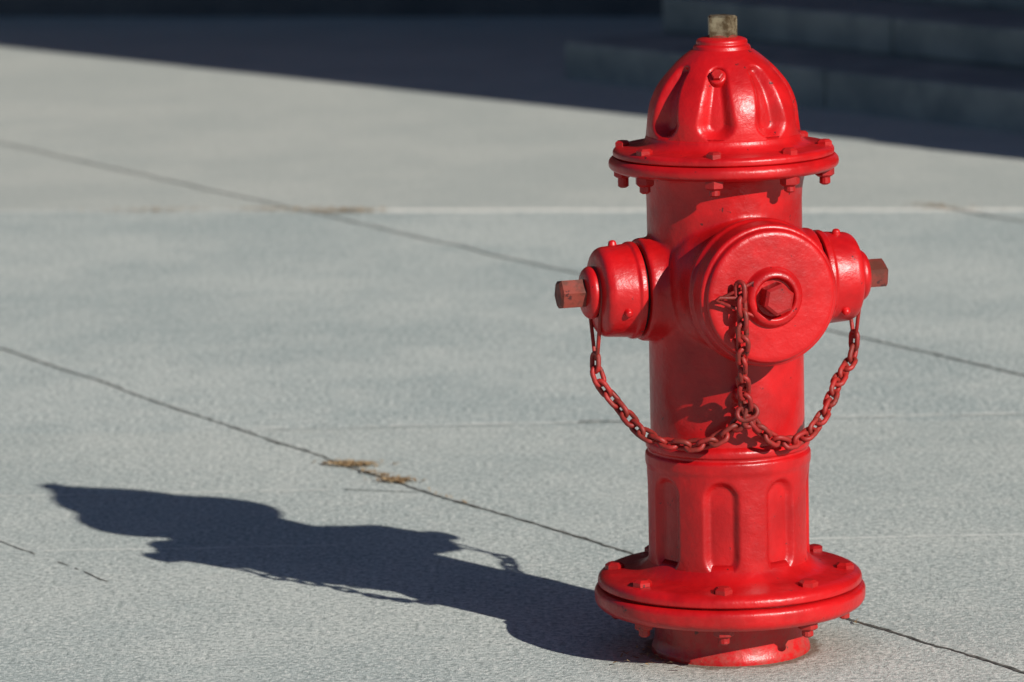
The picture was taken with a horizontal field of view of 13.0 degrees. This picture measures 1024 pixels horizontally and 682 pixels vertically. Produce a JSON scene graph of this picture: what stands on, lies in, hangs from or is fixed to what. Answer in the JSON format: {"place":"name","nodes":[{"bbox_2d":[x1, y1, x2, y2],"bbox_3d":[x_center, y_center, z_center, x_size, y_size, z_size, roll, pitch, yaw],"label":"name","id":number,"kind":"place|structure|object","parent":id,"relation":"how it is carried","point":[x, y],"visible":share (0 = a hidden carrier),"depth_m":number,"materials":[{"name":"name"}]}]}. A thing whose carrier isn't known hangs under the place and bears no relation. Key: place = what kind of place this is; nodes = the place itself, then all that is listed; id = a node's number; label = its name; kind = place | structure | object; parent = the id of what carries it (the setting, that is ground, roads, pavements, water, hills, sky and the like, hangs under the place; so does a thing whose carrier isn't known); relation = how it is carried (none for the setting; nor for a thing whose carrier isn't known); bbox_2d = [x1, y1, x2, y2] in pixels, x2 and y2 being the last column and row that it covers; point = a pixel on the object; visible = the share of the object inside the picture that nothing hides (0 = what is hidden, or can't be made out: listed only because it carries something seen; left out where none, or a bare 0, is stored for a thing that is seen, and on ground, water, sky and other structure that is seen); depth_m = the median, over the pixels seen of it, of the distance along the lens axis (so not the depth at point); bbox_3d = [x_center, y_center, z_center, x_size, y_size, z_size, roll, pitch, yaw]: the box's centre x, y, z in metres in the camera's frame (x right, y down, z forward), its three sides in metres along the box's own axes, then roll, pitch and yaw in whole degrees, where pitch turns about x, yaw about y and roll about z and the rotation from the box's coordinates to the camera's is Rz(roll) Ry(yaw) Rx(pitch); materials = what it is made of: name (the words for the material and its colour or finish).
{"place":"outdoors","nodes":[
{"label":"outdoors","id":0,"kind":"place"},
{"bbox_2d":[0,0,662,16],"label":"plinth","id":1,"kind":"structure","parent":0,"point":[331,8],"depth_m":16.07,"materials":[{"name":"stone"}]},
{"bbox_2d":[0,17,1023,681],"bbox_3d":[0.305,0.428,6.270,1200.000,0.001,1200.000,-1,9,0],"label":"sidewalk ground","id":2,"kind":"structure","parent":0,"point":[332,335],"depth_m":8.60,"materials":[{"name":"concrete"}]},
{"bbox_2d":[0,143,1023,672],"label":"pavement joints","id":3,"kind":"object","parent":2,"relation":"on","point":[944,209],"visible":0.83,"depth_m":8.28,"materials":[{"name":"grey concrete"}]},
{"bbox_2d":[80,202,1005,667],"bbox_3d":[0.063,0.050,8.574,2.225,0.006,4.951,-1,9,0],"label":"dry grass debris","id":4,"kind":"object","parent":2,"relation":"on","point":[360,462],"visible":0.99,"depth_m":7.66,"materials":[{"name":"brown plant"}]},
{"bbox_2d":[555,14,887,666],"bbox_3d":[0.299,0.009,6.189,0.395,0.913,0.392,5,11,33],"label":"fire hydrant","id":5,"kind":"object","parent":2,"relation":"on","point":[728,287],"visible":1,"depth_m":6.11,"materials":[{"name":"red metal"}]},
{"bbox_2d":[565,0,1023,132],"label":"stone steps","id":6,"kind":"structure","parent":2,"relation":"on","point":[957,62],"depth_m":13.10,"materials":[{"name":"grey stone"}]}
]}

